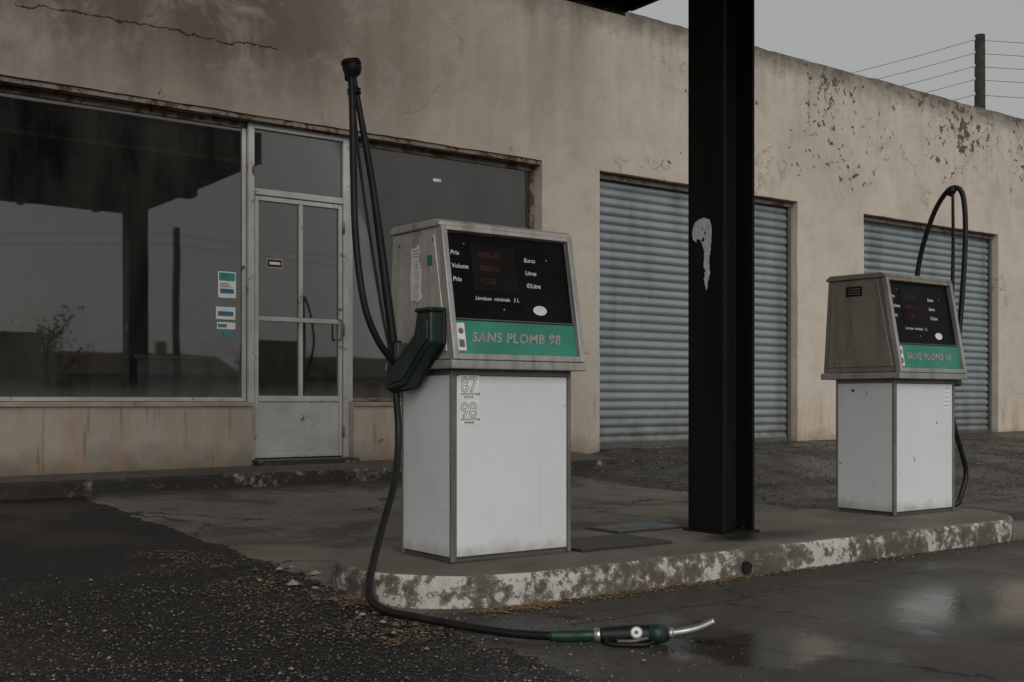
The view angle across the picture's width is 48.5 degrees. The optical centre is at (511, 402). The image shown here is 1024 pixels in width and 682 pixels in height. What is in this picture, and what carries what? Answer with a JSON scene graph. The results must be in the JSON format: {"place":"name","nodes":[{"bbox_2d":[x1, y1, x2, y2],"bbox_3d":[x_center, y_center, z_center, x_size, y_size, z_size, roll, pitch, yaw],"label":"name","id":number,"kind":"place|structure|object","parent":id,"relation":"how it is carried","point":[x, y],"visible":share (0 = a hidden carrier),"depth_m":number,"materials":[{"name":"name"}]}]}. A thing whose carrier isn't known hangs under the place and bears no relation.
{"place":"outdoors","nodes":[
{"label":"outdoors","id":0,"kind":"place"},
{"bbox_2d":[0,84,506,187],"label":"shop ceiling","id":1,"kind":"structure","parent":0,"point":[35,124],"depth_m":11.90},
{"bbox_2d":[268,259,281,266],"bbox_3d":[-2.135,-1.250,10.236,0.135,0.065,0.001,0,0,-36],"label":"door sticker","id":2,"kind":"object","parent":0,"point":[271,265],"depth_m":10.23,"materials":[{"name":"white paper"}]},
{"bbox_2d":[269,262,279,264],"bbox_3d":[-2.134,-1.250,10.235,0.105,0.025,0.001,0,0,-36],"label":"door sticker text","id":3,"kind":"object","parent":2,"relation":"attached to","point":[275,263],"depth_m":10.24},
{"bbox_2d":[255,456,331,458],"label":"shop floor","id":4,"kind":"structure","parent":0,"point":[294,457],"depth_m":10.52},
{"bbox_2d":[69,392,75,401],"bbox_3d":[-3.927,0.163,10.175,0.058,0.580,0.058,0,0,-36],"label":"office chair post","id":5,"kind":"object","parent":4,"relation":"on","point":[72,394],"visible":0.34,"depth_m":10.15,"materials":[{"name":"black metal"}]},
{"bbox_2d":[56,354,88,393],"bbox_3d":[-3.927,-0.252,10.175,0.280,0.350,0.060,0,0,-36],"label":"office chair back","id":6,"kind":"object","parent":5,"relation":"on","point":[72,372],"visible":1,"depth_m":10.14,"materials":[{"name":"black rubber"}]},
{"bbox_2d":[122,359,245,401],"bbox_3d":[-2.968,0.038,10.319,1.000,0.830,0.440,0,0,-36],"label":"counter","id":7,"kind":"object","parent":4,"relation":"on","point":[171,378],"visible":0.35,"depth_m":10.09,"materials":[{"name":"laminate"}]},
{"bbox_2d":[116,354,239,360],"bbox_3d":[-2.970,-0.395,10.323,1.080,0.034,0.510,0,0,-36],"label":"counter top","id":8,"kind":"object","parent":7,"relation":"on","point":[136,356],"visible":0.64,"depth_m":10.06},
{"bbox_2d":[259,401,337,453],"bbox_3d":[-1.946,0.233,10.378,0.796,0.480,0.023,0,0,-36],"label":"door kick panel","id":9,"kind":"object","parent":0,"point":[298,426],"visible":1,"depth_m":10.36,"materials":[{"name":"grey metal"}]},
{"bbox_2d":[255,188,342,204],"bbox_3d":[-1.944,-1.875,10.375,0.880,0.055,0.060,0,0,-36],"label":"transom bar","id":10,"kind":"object","parent":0,"point":[296,196],"visible":1,"depth_m":10.35,"materials":[{"name":"silver metal"}]},
{"bbox_2d":[255,123,342,141],"bbox_3d":[-1.944,-2.455,10.375,0.880,0.047,0.060,0,0,-36],"label":"transom head","id":11,"kind":"object","parent":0,"point":[290,131],"visible":1,"depth_m":10.34},
{"bbox_2d":[259,196,338,209],"bbox_3d":[-1.947,-1.819,10.379,0.796,0.040,0.050,0,0,-36],"label":"door top rail","id":12,"kind":"object","parent":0,"point":[297,202],"depth_m":10.35,"materials":[{"name":"silver metal"}]},
{"bbox_2d":[259,452,338,457],"bbox_3d":[-1.947,0.480,10.380,0.796,0.035,0.048,0,0,-36],"label":"door bottom rail","id":13,"kind":"object","parent":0,"point":[298,454],"depth_m":10.35,"materials":[{"name":"grey metal"}]},
{"bbox_2d":[297,205,302,317],"bbox_3d":[-1.935,-1.283,10.388,0.037,1.028,0.048,0,0,-36],"label":"door mullion","id":14,"kind":"structure","parent":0,"point":[299,261],"depth_m":10.37},
{"bbox_2d":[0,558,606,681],"bbox_3d":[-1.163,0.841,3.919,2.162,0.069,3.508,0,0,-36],"label":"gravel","id":15,"kind":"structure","parent":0,"point":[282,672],"depth_m":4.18,"materials":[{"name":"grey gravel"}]},
{"bbox_2d":[0,452,617,499],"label":"pavement","id":16,"kind":"structure","parent":0,"point":[49,486],"depth_m":9.09,"materials":[{"name":"concrete"}]},
{"bbox_2d":[252,456,358,465],"bbox_3d":[-1.896,0.540,10.311,0.990,0.065,0.320,0,0,-36],"label":"threshold","id":17,"kind":"object","parent":16,"relation":"on","point":[293,461],"visible":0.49,"depth_m":10.18,"materials":[{"name":"concrete"}]},
{"bbox_2d":[0,431,1023,681],"bbox_3d":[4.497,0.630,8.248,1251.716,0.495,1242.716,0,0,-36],"label":"ground","id":18,"kind":"structure","parent":0,"point":[78,541],"depth_m":5.05,"materials":[{"name":"grey asphalt"}]},
{"bbox_2d":[0,146,340,401],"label":"shop rear wall","id":19,"kind":"structure","parent":18,"relation":"on","point":[104,263],"depth_m":12.98,"materials":[{"name":"grey paint"}]},
{"bbox_2d":[219,564,446,639],"bbox_3d":[-0.806,0.837,4.938,0.450,0.066,1.683,0,0,-36],"label":"broken concrete","id":20,"kind":"object","parent":18,"relation":"on","point":[293,583],"visible":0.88,"depth_m":4.99,"materials":[{"name":"grey concrete"}]},
{"bbox_2d":[86,476,794,587],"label":"concrete forecourt","id":21,"kind":"structure","parent":18,"relation":"on","point":[311,527],"depth_m":7.79,"materials":[{"name":"grey concrete"}]},
{"bbox_2d":[0,0,1023,476],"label":"facade","id":22,"kind":"structure","parent":18,"relation":"on","point":[576,100],"depth_m":11.96,"materials":[{"name":"paint"}]},
{"bbox_2d":[0,85,245,128],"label":"window head rail","id":23,"kind":"object","parent":22,"relation":"attached to","point":[107,105],"depth_m":9.43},
{"bbox_2d":[8,93,241,390],"bbox_3d":[-4.242,-1.234,8.734,4.570,2.385,0.006,0,0,-36],"label":"window glass","id":24,"kind":"object","parent":22,"relation":"attached to","point":[241,226],"visible":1,"depth_m":10.08,"materials":[{"name":"grey glass"}]},
{"bbox_2d":[216,306,234,319],"bbox_3d":[-2.514,-0.782,9.988,0.180,0.110,0.002,0,0,-36],"label":"window sticker","id":25,"kind":"object","parent":24,"relation":"attached to","point":[229,309],"depth_m":9.99,"materials":[{"name":"white paper"}]},
{"bbox_2d":[218,311,232,315],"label":"sticker","id":26,"kind":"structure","parent":25,"relation":"attached to","point":[223,313],"depth_m":9.98,"materials":[{"name":"blue paper"}]},
{"bbox_2d":[217,322,234,328],"bbox_3d":[-2.510,-0.672,9.991,0.170,0.060,0.002,0,0,-36],"label":"window sticker","id":27,"kind":"object","parent":24,"relation":"attached to","point":[230,325],"depth_m":10.00,"materials":[{"name":"white paper"}]},
{"bbox_2d":[218,271,235,297],"bbox_3d":[-2.504,-1.032,9.995,0.165,0.230,0.002,0,0,-36],"label":"window sticker","id":28,"kind":"object","parent":24,"relation":"attached to","point":[231,284],"depth_m":10.00,"materials":[{"name":"white paper"}]},
{"bbox_2d":[219,272,234,280],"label":"sticker","id":29,"kind":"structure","parent":28,"relation":"attached to","point":[226,276],"depth_m":9.99,"materials":[{"name":"teal paper"}]},
{"bbox_2d":[220,288,233,293],"bbox_3d":[-2.503,-0.977,9.993,0.125,0.040,0.002,0,0,-36],"label":"window sticker line","id":30,"kind":"object","parent":28,"relation":"attached to","point":[223,290],"visible":1,"depth_m":9.99,"materials":[{"name":"blue paper"}]},
{"bbox_2d":[223,332,233,336],"bbox_3d":[-2.490,-0.597,10.006,0.100,0.040,0.002,0,0,-36],"label":"sticker window","id":31,"kind":"structure","parent":24,"relation":"attached to","point":[228,334],"depth_m":10.00,"materials":[{"name":"teal paper"}]},
{"bbox_2d":[240,128,245,396],"bbox_3d":[-2.385,-1.234,10.095,0.035,2.381,0.050,0,0,-36],"label":"glazing bead","id":32,"kind":"object","parent":24,"relation":"attached to","point":[243,265],"visible":1,"depth_m":10.08,"materials":[{"name":"paint"}]},
{"bbox_2d":[0,402,252,406],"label":"sill","id":33,"kind":"structure","parent":22,"relation":"attached to","point":[126,404],"depth_m":9.31,"materials":[{"name":"paint"}]},
{"bbox_2d":[0,397,245,400],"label":"window bottom rail","id":34,"kind":"object","parent":33,"relation":"on","point":[122,398],"depth_m":9.45,"materials":[{"name":"metal"}]},
{"bbox_2d":[246,122,254,459],"bbox_3d":[-2.322,-0.968,10.098,0.056,3.022,0.060,0,0,-36],"label":"door post","id":35,"kind":"object","parent":22,"relation":"attached to","point":[250,261],"depth_m":10.08,"materials":[{"name":"grey metal"}]},
{"bbox_2d":[0,75,540,165],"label":"lintel angle","id":36,"kind":"object","parent":22,"relation":"attached to","point":[80,92],"visible":1,"depth_m":9.95,"materials":[{"name":"metal"}]},
{"bbox_2d":[341,137,348,456],"bbox_3d":[-1.564,-0.968,10.652,0.058,3.022,0.060,0,0,-36],"label":"door post","id":37,"kind":"object","parent":22,"relation":"attached to","point":[345,286],"depth_m":10.63,"materials":[{"name":"grey metal"}]},
{"bbox_2d":[349,147,352,400],"bbox_3d":[-1.532,-1.243,10.704,0.054,2.472,0.045,0,0,-36],"label":"door post cover","id":38,"kind":"object","parent":37,"relation":"attached to","point":[350,317],"depth_m":10.69,"materials":[{"name":"grey metal"}]},
{"bbox_2d":[354,402,401,405],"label":"sill","id":39,"kind":"structure","parent":22,"relation":"attached to","point":[373,403],"depth_m":10.68,"materials":[{"name":"paint"}]},
{"bbox_2d":[353,398,401,401],"bbox_3d":[-0.647,-0.025,11.367,2.153,0.035,0.050,0,0,-36],"label":"window bottom rail","id":40,"kind":"object","parent":39,"relation":"on","point":[375,399],"depth_m":10.86,"materials":[{"name":"grey metal"}]},
{"bbox_2d":[357,146,528,397],"bbox_3d":[-0.667,-1.234,11.350,2.100,2.385,0.006,0,0,-36],"label":"window glass","id":41,"kind":"object","parent":40,"relation":"on","point":[410,190],"visible":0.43,"depth_m":11.24,"materials":[{"name":"clear glass"}]},
{"bbox_2d":[529,171,533,228],"bbox_3d":[0.200,-1.234,11.987,0.052,2.381,0.050,0,0,-36],"label":"window jamb","id":42,"kind":"object","parent":40,"relation":"on","point":[531,200],"depth_m":11.96,"materials":[{"name":"brown metal"}]},
{"bbox_2d":[349,141,525,401],"bbox_3d":[-0.660,-1.207,11.366,2.160,2.560,0.004,0,0,-36],"label":"window film","id":43,"kind":"object","parent":22,"relation":"attached to","point":[367,378],"depth_m":10.82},
{"bbox_2d":[359,140,533,171],"bbox_3d":[-0.647,-2.453,11.367,2.153,0.052,0.050,0,0,-36],"label":"window head rail","id":44,"kind":"object","parent":22,"relation":"attached to","point":[446,156],"depth_m":11.34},
{"bbox_2d":[599,179,786,441],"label":"roller shutter slats","id":45,"kind":"object","parent":22,"relation":"attached to","point":[643,338],"visible":0.55,"depth_m":13.06,"materials":[{"name":"grey metal"}]},
{"bbox_2d":[600,437,786,447],"bbox_3d":[2.182,0.480,13.425,3.144,0.085,0.060,0,0,-36],"label":"roller shutter bottom bar","id":46,"kind":"object","parent":45,"relation":"attached to","point":[647,443],"visible":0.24,"depth_m":13.00,"materials":[{"name":"grey metal"}]},
{"bbox_2d":[600,173,791,207],"bbox_3d":[2.203,-2.482,13.397,3.240,0.055,0.050,0,0,-36],"label":"roller shutter box lip","id":47,"kind":"object","parent":22,"relation":"attached to","point":[671,187],"visible":0.65,"depth_m":13.00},
{"bbox_2d":[787,207,790,440],"bbox_3d":[3.490,-0.960,14.346,0.045,2.985,0.031,0,0,-36],"label":"roller shutter guide","id":48,"kind":"object","parent":22,"relation":"attached to","point":[788,324],"visible":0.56,"depth_m":14.33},
{"bbox_2d":[864,221,987,429],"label":"roller shutter slats","id":49,"kind":"object","parent":22,"relation":"attached to","point":[891,249],"visible":0.41,"depth_m":16.64,"materials":[{"name":"grey metal"}]},
{"bbox_2d":[958,429,988,432],"bbox_3d":[5.866,0.446,16.122,3.094,0.085,0.060,0,0,-36],"label":"roller shutter bottom bar","id":50,"kind":"object","parent":49,"relation":"attached to","point":[973,431],"visible":0.23,"depth_m":16.79,"materials":[{"name":"grey metal"}]},
{"bbox_2d":[864,216,992,239],"bbox_3d":[5.887,-2.462,16.093,3.190,0.055,0.050,0,0,-36],"label":"roller shutter box lip","id":51,"kind":"object","parent":22,"relation":"attached to","point":[912,225],"visible":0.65,"depth_m":15.94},
{"bbox_2d":[988,240,991,431],"bbox_3d":[7.154,-0.967,17.028,0.045,2.930,0.031,0,0,-36],"label":"roller shutter guide","id":52,"kind":"object","parent":22,"relation":"attached to","point":[990,335],"visible":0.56,"depth_m":17.01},
{"bbox_2d":[84,539,1023,647],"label":"fallen leaves","id":53,"kind":"object","parent":18,"relation":"on","point":[511,607],"visible":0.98,"depth_m":4.91,"materials":[{"name":"brown plant"}]},
{"bbox_2d":[600,445,687,451],"bbox_3d":[2.194,0.737,13.409,3.250,0.472,0.290,0,0,-36],"label":"garage threshold","id":54,"kind":"object","parent":18,"relation":"on","point":[604,449],"visible":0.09,"depth_m":12.62,"materials":[{"name":"concrete"}]},
{"bbox_2d":[332,507,1014,608],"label":"pump island","id":55,"kind":"structure","parent":18,"relation":"on","point":[789,540],"depth_m":5.47,"materials":[{"name":"concrete"}]},
{"bbox_2d":[341,57,715,646],"bbox_3d":[0.088,-0.355,4.790,1.238,2.440,1.967,0,0,-36],"label":"fuel pump","id":56,"kind":"object","parent":55,"relation":"on","point":[483,352],"visible":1,"depth_m":5.25,"materials":[{"name":"white metal"}]},
{"bbox_2d":[470,244,517,292],"bbox_3d":[-0.082,-0.617,5.267,0.245,0.212,0.039,0,0,-36],"label":"display window","id":57,"kind":"structure","parent":56,"relation":"in","point":[505,280],"depth_m":5.27,"materials":[{"name":"glass"}]},
{"bbox_2d":[571,533,672,552],"bbox_3d":[0.465,0.716,5.799,0.600,0.034,0.390,0,0,-36],"label":"metal cover plate","id":58,"kind":"object","parent":55,"relation":"on","point":[600,543],"visible":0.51,"depth_m":5.74,"materials":[{"name":"grey metal"}]},
{"bbox_2d":[584,522,686,533],"bbox_3d":[0.708,0.721,6.516,0.520,0.024,0.300,0,0,-36],"label":"metal cover plate","id":59,"kind":"object","parent":55,"relation":"on","point":[634,527],"visible":0.66,"depth_m":6.44,"materials":[{"name":"metal"}]},
{"bbox_2d":[683,528,759,534],"bbox_3d":[1.176,0.719,6.394,0.290,0.016,0.310,0,0,-36],"label":"base plate","id":60,"kind":"object","parent":55,"relation":"on","point":[730,531],"visible":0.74,"depth_m":6.31,"materials":[{"name":"black paint"}]},
{"bbox_2d":[688,0,753,531],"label":"steel section","id":61,"kind":"object","parent":60,"relation":"on","point":[721,307],"visible":1,"depth_m":6.37,"materials":[{"name":"black metal"}]},
{"bbox_2d":[692,218,711,289],"bbox_3d":[1.057,-0.820,6.338,0.001,0.413,0.151,0,0,-36],"label":"peeled patch","id":62,"kind":"object","parent":61,"relation":"attached to","point":[698,226],"visible":1,"depth_m":6.32,"materials":[{"name":"paint"}]},
{"bbox_2d":[821,185,968,515],"bbox_3d":[2.669,-0.381,7.671,1.046,2.210,0.618,0,0,-36],"label":"fuel pump","id":63,"kind":"object","parent":55,"relation":"on","point":[895,365],"visible":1,"depth_m":7.39,"materials":[{"name":"white metal"}]},
{"bbox_2d":[899,290,925,323],"bbox_3d":[2.596,-0.617,7.365,0.235,0.212,0.040,0,0,-36],"label":"display window","id":64,"kind":"structure","parent":63,"relation":"in","point":[919,313],"depth_m":7.36,"materials":[{"name":"black glass"}]},
{"bbox_2d":[335,519,1023,681],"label":"concrete apron","id":65,"kind":"object","parent":18,"relation":"on","point":[955,616],"visible":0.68,"depth_m":4.42,"materials":[{"name":"grey concrete"}]},
{"bbox_2d":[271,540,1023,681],"bbox_3d":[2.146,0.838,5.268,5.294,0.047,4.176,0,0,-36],"label":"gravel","id":66,"kind":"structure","parent":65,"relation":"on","point":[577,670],"depth_m":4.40,"materials":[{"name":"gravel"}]},
{"bbox_2d":[852,33,1023,108],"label":"utility pole","id":67,"kind":"object","parent":18,"relation":"on","point":[979,75],"visible":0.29,"depth_m":30.05,"materials":[{"name":"brown wood"}]},
{"bbox_3d":[-2.738,-0.923,3.529,0.250,3.568,0.270,0,0,-36],"label":"steel section","id":68,"kind":"object","parent":18,"relation":"on","visible":0},
{"bbox_2d":[566,0,658,15],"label":"gas station canopy","id":69,"kind":"object","parent":68,"relation":"on","point":[621,7],"visible":1,"depth_m":8.26,"materials":[{"name":"black metal"}]},
{"bbox_2d":[572,433,1023,509],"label":"gravel","id":70,"kind":"structure","parent":0,"point":[773,503],"depth_m":11.44,"materials":[{"name":"grey gravel"}]},
{"bbox_2d":[628,0,1023,118],"label":"sky","id":71,"kind":"structure","parent":0,"point":[850,36],"materials":[{"name":"grey"}]},
{"bbox_3d":[-1.948,-0.932,10.381,0.808,1.750,0.006,0,0,-36],"label":"door","id":72,"kind":"object","parent":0,"visible":0},
{"bbox_2d":[255,195,258,457],"bbox_3d":[-2.283,-0.670,10.133,0.035,2.337,0.050,0,0,-36],"label":"door stile","id":73,"kind":"object","parent":72,"relation":"attached to","point":[256,326],"depth_m":10.11,"materials":[{"name":"paint"}]},
{"bbox_2d":[266,258,282,268],"bbox_3d":[-2.136,-1.250,10.238,0.155,0.085,0.002,0,0,-36],"label":"door sticker border","id":74,"kind":"object","parent":72,"relation":"attached to","point":[273,259],"depth_m":10.22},
{"bbox_2d":[264,130,341,174],"bbox_3d":[-1.945,-2.167,10.377,0.880,0.530,0.006,0,0,-36],"label":"transom glass","id":75,"kind":"object","parent":72,"relation":"attached to","point":[336,147],"visible":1,"depth_m":10.61,"materials":[{"name":"grey glass"}]},
{"bbox_2d":[337,205,341,455],"bbox_3d":[-1.611,-0.670,10.625,0.035,2.337,0.050,0,0,-36],"label":"door stile","id":76,"kind":"object","parent":72,"relation":"attached to","point":[339,298],"depth_m":10.60,"materials":[{"name":"paint"}]},
{"bbox_2d":[259,396,338,400],"bbox_3d":[-1.947,-0.032,10.379,0.796,0.050,0.050,0,0,-36],"label":"door lock rail","id":77,"kind":"object","parent":76,"relation":"attached to","point":[298,398],"depth_m":10.35,"materials":[{"name":"grey metal"}]},
{"bbox_2d":[297,323,302,395],"bbox_3d":[-1.935,-0.391,10.388,0.037,0.668,0.048,0,0,-36],"label":"door mullion","id":78,"kind":"structure","parent":77,"relation":"on","point":[299,359],"depth_m":10.37},
{"bbox_2d":[259,316,338,323],"bbox_3d":[-1.947,-0.747,10.380,0.796,0.040,0.048,0,0,-36],"label":"rail door","id":79,"kind":"structure","parent":76,"relation":"attached to","point":[296,320],"depth_m":10.36,"materials":[{"name":"grey metal"}]},
{"bbox_2d":[338,319,342,340],"bbox_3d":[-1.591,-0.672,10.554,0.018,0.207,0.062,0,0,-36],"label":"door handle","id":80,"kind":"object","parent":76,"relation":"attached to","point":[340,320],"visible":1,"depth_m":10.54,"materials":[{"name":"grey metal"}]}
]}

